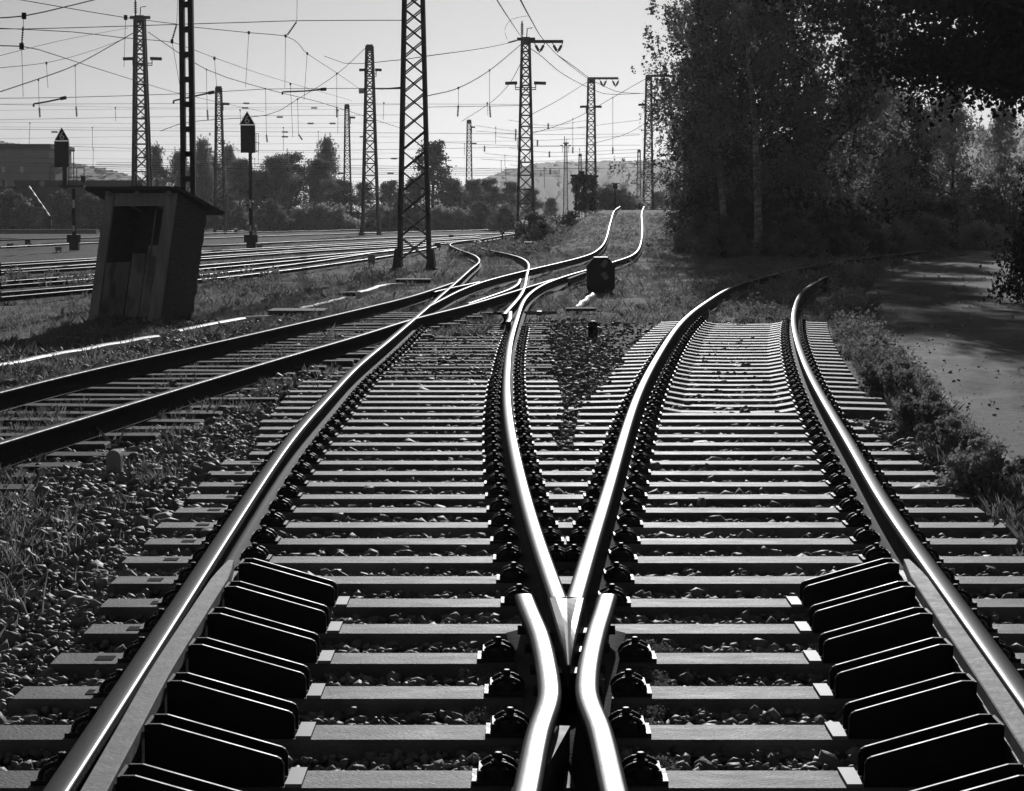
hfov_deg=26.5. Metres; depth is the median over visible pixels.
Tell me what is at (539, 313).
point rod
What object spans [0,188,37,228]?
bush
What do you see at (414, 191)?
background tree
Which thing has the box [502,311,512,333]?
rail
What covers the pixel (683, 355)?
sleeper
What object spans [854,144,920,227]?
understory shrub
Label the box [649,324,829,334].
sleeper
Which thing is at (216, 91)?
overhead wire
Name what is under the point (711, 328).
sleeper
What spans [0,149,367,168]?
overhead wire
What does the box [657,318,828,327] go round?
sleeper
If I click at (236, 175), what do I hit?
background tree
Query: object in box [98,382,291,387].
sleeper
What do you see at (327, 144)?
thin birch
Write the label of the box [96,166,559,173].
overhead wire
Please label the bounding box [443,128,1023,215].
hill
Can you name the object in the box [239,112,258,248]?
light signal
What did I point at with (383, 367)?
sleeper
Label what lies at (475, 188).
background tree
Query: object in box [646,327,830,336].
sleeper
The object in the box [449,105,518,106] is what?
overhead wire
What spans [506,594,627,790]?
crossing frog
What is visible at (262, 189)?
background tree
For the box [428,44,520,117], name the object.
overhead wire
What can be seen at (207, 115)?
overhead wire
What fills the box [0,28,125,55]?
overhead wire
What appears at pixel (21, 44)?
overhead wire
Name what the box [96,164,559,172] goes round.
overhead wire
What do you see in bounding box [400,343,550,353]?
sleeper
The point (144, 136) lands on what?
overhead wire
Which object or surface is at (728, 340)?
sleeper
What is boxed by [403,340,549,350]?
sleeper
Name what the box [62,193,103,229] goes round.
bush
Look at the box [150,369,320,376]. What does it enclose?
sleeper
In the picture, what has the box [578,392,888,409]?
sleeper
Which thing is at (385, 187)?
background tree
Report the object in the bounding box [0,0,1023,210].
sky
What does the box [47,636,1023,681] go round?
sleeper
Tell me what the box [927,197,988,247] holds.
bush
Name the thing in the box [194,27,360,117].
overhead wire
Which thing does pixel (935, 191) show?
understory shrub
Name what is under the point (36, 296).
rail
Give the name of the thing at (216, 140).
lattice mast
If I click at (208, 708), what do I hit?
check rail
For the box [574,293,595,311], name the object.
cable hose
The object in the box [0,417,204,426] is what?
sleeper
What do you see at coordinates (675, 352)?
sleeper
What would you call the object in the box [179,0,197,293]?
double post
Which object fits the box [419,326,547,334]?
sleeper
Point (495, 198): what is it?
background tree
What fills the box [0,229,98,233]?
platform edge
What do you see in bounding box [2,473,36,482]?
sleeper
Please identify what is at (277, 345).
sleeper
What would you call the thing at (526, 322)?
sleeper
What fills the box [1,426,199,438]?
sleeper
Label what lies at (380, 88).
overhead wire
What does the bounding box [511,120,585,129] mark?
overhead wire
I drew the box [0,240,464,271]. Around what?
rail
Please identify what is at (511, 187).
background tree
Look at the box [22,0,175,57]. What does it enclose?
overhead wire
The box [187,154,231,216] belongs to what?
background tree
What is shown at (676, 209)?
understory shrub
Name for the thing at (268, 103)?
overhead wire
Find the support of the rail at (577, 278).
on the ground at (36, 254)
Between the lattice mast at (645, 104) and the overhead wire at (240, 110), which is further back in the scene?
the lattice mast at (645, 104)
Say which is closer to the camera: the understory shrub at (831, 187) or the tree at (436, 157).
the understory shrub at (831, 187)
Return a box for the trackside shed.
[85,186,224,322]
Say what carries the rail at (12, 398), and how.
on the sleeper at (346, 363)
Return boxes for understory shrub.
[658,148,770,233]
[677,132,814,240]
[788,145,873,222]
[806,150,889,224]
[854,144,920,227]
[912,170,963,215]
[954,156,1023,236]
[954,170,1010,220]
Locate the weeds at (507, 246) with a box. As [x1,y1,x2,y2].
[0,226,866,323]
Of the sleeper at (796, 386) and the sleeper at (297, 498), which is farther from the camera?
the sleeper at (796, 386)
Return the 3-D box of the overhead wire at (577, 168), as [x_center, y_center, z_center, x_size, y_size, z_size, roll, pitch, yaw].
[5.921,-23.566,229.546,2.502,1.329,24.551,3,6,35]
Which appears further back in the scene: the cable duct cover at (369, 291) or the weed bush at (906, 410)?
the cable duct cover at (369, 291)
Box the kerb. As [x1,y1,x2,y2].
[860,274,1020,477]
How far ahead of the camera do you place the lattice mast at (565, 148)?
357.91 m
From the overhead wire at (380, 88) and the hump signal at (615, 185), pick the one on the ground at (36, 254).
the hump signal at (615, 185)
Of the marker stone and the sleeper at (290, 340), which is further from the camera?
the sleeper at (290, 340)
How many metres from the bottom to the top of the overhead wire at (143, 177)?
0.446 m
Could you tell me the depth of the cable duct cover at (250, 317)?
35.65 m
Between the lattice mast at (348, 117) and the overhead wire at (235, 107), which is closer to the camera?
the overhead wire at (235, 107)
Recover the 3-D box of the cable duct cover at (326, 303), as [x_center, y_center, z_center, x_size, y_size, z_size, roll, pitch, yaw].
[-3.568,-1.706,41.343,0.087,0.150,4.790,0,5,5]
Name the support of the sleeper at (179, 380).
on the ground at (36, 254)
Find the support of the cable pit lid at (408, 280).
on the ground at (36, 254)
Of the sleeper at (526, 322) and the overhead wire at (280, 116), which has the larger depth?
the overhead wire at (280, 116)
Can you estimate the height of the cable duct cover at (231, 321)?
0.145 m
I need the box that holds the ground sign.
[500,229,504,239]
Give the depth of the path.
33.56 m
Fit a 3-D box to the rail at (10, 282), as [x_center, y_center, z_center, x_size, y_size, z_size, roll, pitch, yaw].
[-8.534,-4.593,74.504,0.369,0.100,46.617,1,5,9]
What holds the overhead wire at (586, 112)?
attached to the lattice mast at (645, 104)
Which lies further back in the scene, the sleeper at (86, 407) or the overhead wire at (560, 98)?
the overhead wire at (560, 98)
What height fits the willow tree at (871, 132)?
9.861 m
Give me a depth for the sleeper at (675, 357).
25.30 m
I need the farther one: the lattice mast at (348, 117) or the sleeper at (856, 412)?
the lattice mast at (348, 117)
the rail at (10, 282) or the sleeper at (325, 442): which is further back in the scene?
the rail at (10, 282)
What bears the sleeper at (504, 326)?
on the ground at (36, 254)
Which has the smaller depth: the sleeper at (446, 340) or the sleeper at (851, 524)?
the sleeper at (851, 524)
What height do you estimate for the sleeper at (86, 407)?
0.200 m
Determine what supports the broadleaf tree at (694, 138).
on the ground at (36, 254)
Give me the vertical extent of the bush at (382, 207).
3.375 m
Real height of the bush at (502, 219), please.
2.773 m
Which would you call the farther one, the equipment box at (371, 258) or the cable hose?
the equipment box at (371, 258)
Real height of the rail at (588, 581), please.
0.172 m
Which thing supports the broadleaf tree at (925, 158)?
on the ground at (36, 254)
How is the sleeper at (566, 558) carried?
on the ground at (36, 254)
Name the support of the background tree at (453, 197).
on the ground at (36, 254)
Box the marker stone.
[106,449,123,473]
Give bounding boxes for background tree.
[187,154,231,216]
[217,157,262,215]
[226,170,290,218]
[257,154,310,210]
[272,151,332,218]
[285,157,343,209]
[319,178,367,219]
[352,181,382,217]
[374,179,407,209]
[385,176,441,214]
[424,177,470,211]
[460,178,496,210]
[473,178,515,218]
[497,181,526,219]
[515,187,545,220]
[540,197,564,222]
[645,191,670,209]
[664,188,681,209]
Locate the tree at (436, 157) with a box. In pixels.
[410,139,456,207]
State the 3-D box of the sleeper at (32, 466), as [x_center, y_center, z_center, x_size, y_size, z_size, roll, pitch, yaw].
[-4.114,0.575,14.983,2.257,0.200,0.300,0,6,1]
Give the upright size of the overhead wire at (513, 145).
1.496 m
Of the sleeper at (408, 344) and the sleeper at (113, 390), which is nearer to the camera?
the sleeper at (113, 390)
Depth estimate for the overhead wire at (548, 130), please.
228.64 m
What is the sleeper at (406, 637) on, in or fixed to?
on the ground at (36, 254)
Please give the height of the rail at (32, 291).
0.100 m
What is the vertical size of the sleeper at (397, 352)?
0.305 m
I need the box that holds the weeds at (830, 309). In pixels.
[820,245,1023,503]
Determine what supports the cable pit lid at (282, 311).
on the ground at (36, 254)
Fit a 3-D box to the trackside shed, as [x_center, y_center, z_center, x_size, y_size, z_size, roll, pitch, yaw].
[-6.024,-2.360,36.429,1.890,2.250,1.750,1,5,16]
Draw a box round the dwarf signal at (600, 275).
[585,257,619,293]
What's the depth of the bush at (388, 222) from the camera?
205.55 m
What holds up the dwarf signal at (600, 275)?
on the ground at (36, 254)
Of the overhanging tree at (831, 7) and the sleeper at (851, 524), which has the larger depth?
the overhanging tree at (831, 7)
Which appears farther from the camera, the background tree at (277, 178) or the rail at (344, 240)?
the background tree at (277, 178)
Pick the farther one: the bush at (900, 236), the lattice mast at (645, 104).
the lattice mast at (645, 104)
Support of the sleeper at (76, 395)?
on the ground at (36, 254)
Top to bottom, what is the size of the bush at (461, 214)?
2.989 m
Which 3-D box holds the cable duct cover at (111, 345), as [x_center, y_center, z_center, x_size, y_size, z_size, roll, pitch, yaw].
[-5.264,-0.604,28.279,0.110,0.150,4.177,1,5,8]
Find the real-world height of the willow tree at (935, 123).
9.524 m
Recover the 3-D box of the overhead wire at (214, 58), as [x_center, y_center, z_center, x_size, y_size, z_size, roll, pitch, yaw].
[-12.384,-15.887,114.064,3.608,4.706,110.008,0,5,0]
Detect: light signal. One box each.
[54,127,85,250]
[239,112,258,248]
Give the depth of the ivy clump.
132.17 m
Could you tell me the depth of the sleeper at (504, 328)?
33.12 m
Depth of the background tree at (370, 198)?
243.69 m
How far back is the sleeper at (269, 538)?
11.43 m
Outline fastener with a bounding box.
[457,439,987,770]
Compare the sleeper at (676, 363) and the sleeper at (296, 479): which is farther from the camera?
the sleeper at (676, 363)
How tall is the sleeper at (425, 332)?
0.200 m
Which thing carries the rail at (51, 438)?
on the sleeper
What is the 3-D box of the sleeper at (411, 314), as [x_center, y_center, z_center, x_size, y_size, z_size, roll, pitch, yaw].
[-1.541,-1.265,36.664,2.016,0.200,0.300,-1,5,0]
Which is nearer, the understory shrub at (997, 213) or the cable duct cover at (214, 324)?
the cable duct cover at (214, 324)
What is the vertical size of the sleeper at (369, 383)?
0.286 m
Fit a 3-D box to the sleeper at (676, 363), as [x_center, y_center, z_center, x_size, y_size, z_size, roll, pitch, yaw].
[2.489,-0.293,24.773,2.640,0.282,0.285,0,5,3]
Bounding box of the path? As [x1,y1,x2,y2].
[862,253,1023,459]
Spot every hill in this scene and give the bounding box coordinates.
[0,141,160,185]
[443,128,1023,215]
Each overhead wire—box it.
[0,0,93,82]
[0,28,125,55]
[0,28,351,135]
[0,30,137,116]
[0,38,125,83]
[0,45,262,111]
[0,88,370,98]
[0,144,580,165]
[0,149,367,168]
[0,158,388,182]
[0,172,393,173]
[2,104,357,119]
[7,115,333,119]
[11,136,362,138]
[14,129,476,133]
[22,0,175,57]
[23,122,335,138]
[26,0,400,39]
[36,157,491,159]
[51,166,544,190]
[58,127,283,149]
[71,109,351,133]
[74,176,347,177]
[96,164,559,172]
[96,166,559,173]
[96,168,543,174]
[96,170,507,175]
[97,162,546,170]
[148,32,398,141]
[157,102,487,115]
[161,51,361,139]
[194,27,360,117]
[220,141,482,157]
[325,40,518,63]
[371,87,400,89]
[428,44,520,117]
[445,142,609,154]
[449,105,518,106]
[461,65,519,121]
[476,120,636,134]
[479,131,585,143]
[485,152,639,160]
[485,157,628,168]
[497,0,521,37]
[503,135,630,149]
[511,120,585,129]
[512,148,639,160]
[515,165,639,172]
[520,0,587,78]
[531,49,635,94]
[533,80,589,113]
[534,79,644,153]
[557,55,643,93]
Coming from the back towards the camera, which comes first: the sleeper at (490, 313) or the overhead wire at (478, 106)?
the overhead wire at (478, 106)
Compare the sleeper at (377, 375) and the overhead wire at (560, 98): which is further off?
the overhead wire at (560, 98)
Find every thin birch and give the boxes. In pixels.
[142,141,176,185]
[165,147,198,195]
[187,133,219,202]
[219,140,242,214]
[304,133,342,206]
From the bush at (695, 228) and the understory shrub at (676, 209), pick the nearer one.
the bush at (695, 228)
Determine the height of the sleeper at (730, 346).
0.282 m
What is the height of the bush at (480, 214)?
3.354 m
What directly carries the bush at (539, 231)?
on the ground at (36, 254)
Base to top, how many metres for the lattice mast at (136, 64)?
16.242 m
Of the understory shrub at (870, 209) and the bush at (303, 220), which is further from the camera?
the bush at (303, 220)
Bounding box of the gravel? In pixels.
[864,267,1020,436]
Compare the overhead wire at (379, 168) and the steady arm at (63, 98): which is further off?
the overhead wire at (379, 168)
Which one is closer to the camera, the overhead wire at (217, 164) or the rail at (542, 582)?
the rail at (542, 582)
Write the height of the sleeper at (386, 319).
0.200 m
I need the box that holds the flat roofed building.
[0,144,74,185]
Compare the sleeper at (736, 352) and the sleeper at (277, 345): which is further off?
the sleeper at (277, 345)
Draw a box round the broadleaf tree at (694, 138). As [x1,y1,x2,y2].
[668,56,768,176]
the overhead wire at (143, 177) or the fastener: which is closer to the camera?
the fastener
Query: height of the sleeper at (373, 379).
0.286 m
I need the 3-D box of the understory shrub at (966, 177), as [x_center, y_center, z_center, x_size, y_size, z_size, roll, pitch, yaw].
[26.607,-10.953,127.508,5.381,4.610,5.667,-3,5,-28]
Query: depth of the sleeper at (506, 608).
9.59 m
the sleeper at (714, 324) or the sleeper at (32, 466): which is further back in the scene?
the sleeper at (714, 324)
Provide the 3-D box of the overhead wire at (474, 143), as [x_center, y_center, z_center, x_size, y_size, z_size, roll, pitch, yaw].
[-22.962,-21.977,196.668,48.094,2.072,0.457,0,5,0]
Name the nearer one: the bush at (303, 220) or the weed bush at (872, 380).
the weed bush at (872, 380)
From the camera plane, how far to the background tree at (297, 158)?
245.12 m
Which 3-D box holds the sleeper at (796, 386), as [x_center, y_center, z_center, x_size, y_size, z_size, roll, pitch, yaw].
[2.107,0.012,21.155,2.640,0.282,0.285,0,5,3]
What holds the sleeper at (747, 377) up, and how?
on the ground at (36, 254)
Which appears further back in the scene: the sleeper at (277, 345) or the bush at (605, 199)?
the bush at (605, 199)
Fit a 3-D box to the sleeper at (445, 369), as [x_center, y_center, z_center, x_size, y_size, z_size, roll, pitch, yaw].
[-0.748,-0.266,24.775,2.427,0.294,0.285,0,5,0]
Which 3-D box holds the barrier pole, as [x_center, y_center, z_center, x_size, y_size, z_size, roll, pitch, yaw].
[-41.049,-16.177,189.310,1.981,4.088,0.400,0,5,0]
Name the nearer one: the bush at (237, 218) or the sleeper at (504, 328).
the sleeper at (504, 328)
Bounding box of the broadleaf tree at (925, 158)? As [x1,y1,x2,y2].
[860,93,954,214]
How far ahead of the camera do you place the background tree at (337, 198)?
236.48 m
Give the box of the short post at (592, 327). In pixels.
[587,321,598,339]
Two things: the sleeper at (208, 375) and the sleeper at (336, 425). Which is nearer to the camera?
the sleeper at (336, 425)
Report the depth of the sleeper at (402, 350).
27.13 m
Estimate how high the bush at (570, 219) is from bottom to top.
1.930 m
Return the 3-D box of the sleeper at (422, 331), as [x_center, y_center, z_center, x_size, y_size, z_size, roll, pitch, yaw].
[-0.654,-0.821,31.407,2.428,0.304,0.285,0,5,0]
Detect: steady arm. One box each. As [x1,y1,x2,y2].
[33,96,66,106]
[173,90,214,103]
[282,88,326,94]
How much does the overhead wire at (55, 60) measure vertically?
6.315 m
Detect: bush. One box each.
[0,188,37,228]
[2,201,71,228]
[37,190,87,228]
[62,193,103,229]
[83,205,102,230]
[204,190,248,230]
[253,198,296,231]
[284,202,337,230]
[304,200,360,230]
[357,202,415,230]
[375,199,425,230]
[414,204,463,230]
[432,206,476,230]
[463,200,496,229]
[484,205,520,231]
[513,210,554,239]
[518,220,555,241]
[549,221,569,232]
[553,210,581,230]
[581,181,643,214]
[625,193,650,209]
[669,207,719,252]
[825,259,870,286]
[839,291,882,319]
[854,354,924,398]
[865,217,925,253]
[884,383,970,431]
[893,210,957,249]
[904,411,989,460]
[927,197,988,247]
[927,430,1023,494]
[950,219,1011,250]
[978,175,1023,303]
[985,177,1023,279]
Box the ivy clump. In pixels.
[568,171,599,213]
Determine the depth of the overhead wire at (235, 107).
154.81 m
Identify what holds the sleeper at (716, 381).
on the ground at (36, 254)
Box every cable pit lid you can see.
[267,308,327,315]
[339,292,356,295]
[395,278,431,283]
[566,308,595,311]
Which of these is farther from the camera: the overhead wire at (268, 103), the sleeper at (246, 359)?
the overhead wire at (268, 103)
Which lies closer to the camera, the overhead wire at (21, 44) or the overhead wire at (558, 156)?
the overhead wire at (21, 44)
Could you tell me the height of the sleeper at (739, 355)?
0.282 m
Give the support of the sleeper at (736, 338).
on the ground at (36, 254)
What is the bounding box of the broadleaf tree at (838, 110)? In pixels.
[687,0,909,218]
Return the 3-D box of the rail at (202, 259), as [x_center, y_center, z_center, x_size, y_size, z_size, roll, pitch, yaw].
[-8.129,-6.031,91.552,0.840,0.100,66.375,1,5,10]
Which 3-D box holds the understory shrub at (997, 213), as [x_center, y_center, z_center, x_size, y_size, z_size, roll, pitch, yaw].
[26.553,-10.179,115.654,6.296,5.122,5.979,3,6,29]
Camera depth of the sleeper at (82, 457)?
15.50 m
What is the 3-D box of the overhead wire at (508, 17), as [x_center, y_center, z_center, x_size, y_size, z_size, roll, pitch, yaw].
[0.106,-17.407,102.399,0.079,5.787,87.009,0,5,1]
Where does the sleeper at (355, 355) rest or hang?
on the ground at (36, 254)
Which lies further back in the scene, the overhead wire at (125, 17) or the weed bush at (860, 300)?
the overhead wire at (125, 17)
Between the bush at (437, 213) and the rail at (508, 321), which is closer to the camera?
the rail at (508, 321)
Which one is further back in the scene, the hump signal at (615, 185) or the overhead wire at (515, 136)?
the overhead wire at (515, 136)
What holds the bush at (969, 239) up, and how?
on the ground at (36, 254)
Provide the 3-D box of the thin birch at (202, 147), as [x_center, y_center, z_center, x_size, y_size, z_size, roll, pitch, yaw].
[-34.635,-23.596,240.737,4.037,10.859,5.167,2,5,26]
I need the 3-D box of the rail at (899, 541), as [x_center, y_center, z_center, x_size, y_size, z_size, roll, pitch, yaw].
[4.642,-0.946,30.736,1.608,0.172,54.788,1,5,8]
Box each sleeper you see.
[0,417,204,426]
[0,433,161,448]
[0,462,80,476]
[0,484,33,496]
[0,707,886,761]
[0,751,921,790]
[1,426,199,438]
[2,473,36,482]
[4,411,223,419]
[8,669,1023,718]
[12,403,260,410]
[38,397,278,406]
[40,452,134,465]
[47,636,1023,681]
[53,393,243,398]
[57,441,110,451]
[75,387,269,395]
[80,608,1023,650]
[97,584,1023,622]
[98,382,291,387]
[107,562,1023,598]
[117,377,292,382]
[119,542,1023,575]
[133,372,295,377]
[142,525,1023,555]
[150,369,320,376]
[153,510,1010,537]
[171,365,326,370]
[172,495,987,521]
[184,360,353,366]
[185,483,974,507]
[196,471,947,493]
[203,358,359,363]
[203,460,939,481]
[215,353,367,358]
[219,450,924,470]
[231,351,370,353]
[243,347,375,350]
[247,441,912,460]
[254,433,557,450]
[255,344,378,347]
[256,425,553,442]
[257,417,559,436]
[259,411,564,427]
[270,404,564,419]
[271,342,380,344]
[273,398,564,412]
[278,339,341,341]
[279,393,562,406]
[284,387,562,400]
[288,382,560,394]
[290,336,351,338]
[296,378,559,389]
[300,373,558,384]
[302,333,430,336]
[314,331,426,333]
[317,329,430,332]
[328,367,553,379]
[329,326,439,329]
[335,370,554,380]
[337,323,460,327]
[338,363,545,374]
[342,359,552,371]
[348,323,387,323]
[352,320,466,323]
[354,355,551,366]
[360,352,549,363]
[363,318,465,320]
[371,316,482,321]
[380,314,479,315]
[386,312,492,316]
[393,349,547,359]
[397,346,549,356]
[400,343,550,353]
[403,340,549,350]
[405,338,550,346]
[407,335,540,344]
[412,333,546,342]
[413,330,540,338]
[417,328,548,336]
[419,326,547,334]
[423,324,542,331]
[441,328,550,330]
[462,326,550,327]
[464,324,549,325]
[473,322,549,323]
[567,398,892,418]
[572,433,894,450]
[573,425,880,442]
[574,417,867,433]
[576,411,855,426]
[577,404,843,419]
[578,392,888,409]
[581,387,883,404]
[595,382,866,398]
[598,377,856,393]
[607,373,859,388]
[608,369,856,383]
[611,365,853,379]
[612,361,850,374]
[619,357,847,370]
[621,350,843,363]
[622,354,845,366]
[624,347,841,359]
[627,344,839,356]
[630,341,837,353]
[633,339,836,350]
[635,336,834,347]
[638,334,833,344]
[641,331,832,341]
[644,329,831,339]
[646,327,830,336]
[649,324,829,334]
[652,322,829,331]
[655,320,828,329]
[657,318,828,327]
[660,316,827,325]
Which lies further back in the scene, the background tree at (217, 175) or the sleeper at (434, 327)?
the background tree at (217, 175)
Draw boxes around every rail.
[0,228,413,240]
[0,229,510,248]
[0,236,479,264]
[0,237,480,268]
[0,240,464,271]
[0,241,480,275]
[0,245,432,296]
[0,247,436,301]
[0,249,393,284]
[0,250,393,289]
[0,279,552,469]
[0,282,453,412]
[43,233,514,790]
[80,558,349,790]
[202,233,513,246]
[204,229,302,231]
[428,206,620,313]
[431,282,478,299]
[466,279,522,304]
[476,237,530,324]
[498,206,644,623]
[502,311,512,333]
[565,272,585,285]
[567,249,939,626]
[786,558,1023,790]
[789,271,1023,713]
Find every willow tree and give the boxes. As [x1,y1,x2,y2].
[788,34,915,230]
[843,87,937,224]
[890,99,960,201]
[911,89,1010,218]
[954,105,1023,210]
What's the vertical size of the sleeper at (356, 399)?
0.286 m
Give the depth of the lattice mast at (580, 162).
397.59 m
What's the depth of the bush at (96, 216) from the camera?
206.88 m
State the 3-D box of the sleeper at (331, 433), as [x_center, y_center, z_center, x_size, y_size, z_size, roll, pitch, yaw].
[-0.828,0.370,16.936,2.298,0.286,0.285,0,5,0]
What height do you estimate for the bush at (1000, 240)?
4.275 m
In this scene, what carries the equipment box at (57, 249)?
on the ground at (36, 254)
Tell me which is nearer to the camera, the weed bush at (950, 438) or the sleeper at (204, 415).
the weed bush at (950, 438)
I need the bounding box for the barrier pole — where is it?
[28,186,51,228]
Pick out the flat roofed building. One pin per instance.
(22, 160)
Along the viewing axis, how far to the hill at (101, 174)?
814.64 m
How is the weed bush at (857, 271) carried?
on the ground at (36, 254)
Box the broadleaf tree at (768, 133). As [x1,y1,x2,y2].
[641,1,825,172]
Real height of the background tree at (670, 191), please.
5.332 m
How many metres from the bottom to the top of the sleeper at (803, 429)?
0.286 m
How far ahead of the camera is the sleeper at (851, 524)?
12.03 m
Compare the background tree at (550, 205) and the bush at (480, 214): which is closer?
the bush at (480, 214)
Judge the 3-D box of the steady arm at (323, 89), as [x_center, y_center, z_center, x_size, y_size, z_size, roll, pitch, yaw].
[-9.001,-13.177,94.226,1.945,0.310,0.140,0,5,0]
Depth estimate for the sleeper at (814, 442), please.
16.23 m
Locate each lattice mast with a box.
[123,0,161,185]
[213,86,228,232]
[343,104,354,218]
[358,44,382,234]
[390,0,438,270]
[466,120,474,208]
[505,21,562,238]
[560,136,570,213]
[578,154,581,216]
[580,77,618,216]
[636,150,640,201]
[638,75,675,209]
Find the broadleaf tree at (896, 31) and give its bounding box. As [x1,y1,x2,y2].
[814,5,938,170]
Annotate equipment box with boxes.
[55,247,62,252]
[367,255,374,266]
[434,243,440,249]
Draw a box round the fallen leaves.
[876,268,1023,441]
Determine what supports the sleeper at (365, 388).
on the ground at (36, 254)
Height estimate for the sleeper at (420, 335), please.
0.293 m
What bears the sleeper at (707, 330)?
on the ground at (36, 254)
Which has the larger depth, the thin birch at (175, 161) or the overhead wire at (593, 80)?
the thin birch at (175, 161)
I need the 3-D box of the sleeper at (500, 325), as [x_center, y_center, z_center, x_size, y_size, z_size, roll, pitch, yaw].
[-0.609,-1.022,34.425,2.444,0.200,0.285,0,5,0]
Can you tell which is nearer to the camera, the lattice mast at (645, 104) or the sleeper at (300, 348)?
the sleeper at (300, 348)
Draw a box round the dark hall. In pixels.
[0,180,157,228]
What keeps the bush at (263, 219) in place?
on the ground at (36, 254)
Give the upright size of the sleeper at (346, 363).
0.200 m
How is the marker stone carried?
on the ground at (36, 254)
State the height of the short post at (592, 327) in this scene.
0.310 m
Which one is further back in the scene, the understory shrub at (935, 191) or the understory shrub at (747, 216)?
the understory shrub at (935, 191)
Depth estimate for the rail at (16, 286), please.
65.58 m
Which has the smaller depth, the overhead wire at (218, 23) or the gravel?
the gravel
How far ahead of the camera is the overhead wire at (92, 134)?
178.80 m
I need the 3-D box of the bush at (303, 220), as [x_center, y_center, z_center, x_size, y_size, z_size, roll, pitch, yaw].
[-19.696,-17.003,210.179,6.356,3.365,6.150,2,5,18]
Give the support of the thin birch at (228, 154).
on the ground at (36, 254)
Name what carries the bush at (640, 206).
on the ground at (36, 254)
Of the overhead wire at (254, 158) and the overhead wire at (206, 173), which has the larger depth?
the overhead wire at (206, 173)
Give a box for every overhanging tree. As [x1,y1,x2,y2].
[738,0,1023,135]
[806,0,1023,138]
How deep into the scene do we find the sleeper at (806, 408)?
18.64 m
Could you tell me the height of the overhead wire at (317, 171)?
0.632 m
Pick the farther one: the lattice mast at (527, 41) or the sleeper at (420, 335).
the lattice mast at (527, 41)
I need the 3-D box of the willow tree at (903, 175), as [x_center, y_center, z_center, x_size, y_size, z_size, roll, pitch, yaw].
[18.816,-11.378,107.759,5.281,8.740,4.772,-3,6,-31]
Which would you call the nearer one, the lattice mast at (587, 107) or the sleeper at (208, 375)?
the sleeper at (208, 375)
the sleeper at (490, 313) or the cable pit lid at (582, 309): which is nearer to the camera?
the sleeper at (490, 313)
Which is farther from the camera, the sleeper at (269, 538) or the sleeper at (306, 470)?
the sleeper at (306, 470)
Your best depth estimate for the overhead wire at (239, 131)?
184.76 m
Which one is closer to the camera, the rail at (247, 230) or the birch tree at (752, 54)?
the birch tree at (752, 54)
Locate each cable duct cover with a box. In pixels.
[0,354,52,371]
[49,335,159,359]
[173,322,218,334]
[216,317,245,324]
[244,316,272,320]
[300,297,345,307]
[356,283,404,297]
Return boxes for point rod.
[524,311,556,315]
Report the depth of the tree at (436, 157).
230.27 m
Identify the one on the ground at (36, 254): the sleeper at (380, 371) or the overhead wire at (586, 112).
the sleeper at (380, 371)
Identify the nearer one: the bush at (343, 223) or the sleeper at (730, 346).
the sleeper at (730, 346)
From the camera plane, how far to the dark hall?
214.00 m
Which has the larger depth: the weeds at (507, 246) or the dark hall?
the dark hall
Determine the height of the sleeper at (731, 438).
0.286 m
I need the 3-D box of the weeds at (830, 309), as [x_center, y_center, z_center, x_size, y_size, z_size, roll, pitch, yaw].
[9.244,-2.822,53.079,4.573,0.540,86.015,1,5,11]
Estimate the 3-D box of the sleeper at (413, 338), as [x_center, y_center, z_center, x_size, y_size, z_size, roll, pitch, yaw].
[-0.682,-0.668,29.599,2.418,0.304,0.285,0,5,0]
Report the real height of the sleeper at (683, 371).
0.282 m
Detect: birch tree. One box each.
[609,0,758,216]
[631,0,821,219]
[647,0,862,249]
[836,57,914,217]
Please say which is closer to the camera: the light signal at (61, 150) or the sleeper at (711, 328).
the sleeper at (711, 328)
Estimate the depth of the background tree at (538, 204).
232.67 m
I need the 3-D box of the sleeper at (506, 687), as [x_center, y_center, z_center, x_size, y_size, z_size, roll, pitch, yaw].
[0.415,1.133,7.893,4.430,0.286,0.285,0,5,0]
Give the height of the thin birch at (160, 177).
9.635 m
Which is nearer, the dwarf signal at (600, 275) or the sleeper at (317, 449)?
the sleeper at (317, 449)
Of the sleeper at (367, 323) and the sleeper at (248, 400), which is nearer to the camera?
the sleeper at (248, 400)
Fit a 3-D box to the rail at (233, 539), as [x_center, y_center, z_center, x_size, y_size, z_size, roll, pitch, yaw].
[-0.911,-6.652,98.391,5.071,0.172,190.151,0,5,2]
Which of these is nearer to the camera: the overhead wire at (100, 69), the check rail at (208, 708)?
the check rail at (208, 708)
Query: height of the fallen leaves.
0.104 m
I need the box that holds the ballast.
[0,316,1023,770]
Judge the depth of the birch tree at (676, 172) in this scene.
98.06 m
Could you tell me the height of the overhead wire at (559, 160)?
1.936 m
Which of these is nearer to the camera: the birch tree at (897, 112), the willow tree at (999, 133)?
the birch tree at (897, 112)
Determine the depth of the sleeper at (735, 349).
28.30 m
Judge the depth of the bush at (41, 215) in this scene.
203.94 m
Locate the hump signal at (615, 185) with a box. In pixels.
[611,183,619,209]
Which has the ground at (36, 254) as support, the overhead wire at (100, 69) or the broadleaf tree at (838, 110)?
the broadleaf tree at (838, 110)
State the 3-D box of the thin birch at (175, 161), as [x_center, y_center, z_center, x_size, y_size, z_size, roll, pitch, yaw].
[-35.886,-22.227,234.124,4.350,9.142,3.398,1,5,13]
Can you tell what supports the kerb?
on the ground at (36, 254)
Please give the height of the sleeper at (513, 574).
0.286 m
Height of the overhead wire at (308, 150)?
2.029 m
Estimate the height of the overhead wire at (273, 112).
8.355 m
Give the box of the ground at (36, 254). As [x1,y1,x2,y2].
[0,210,1023,770]

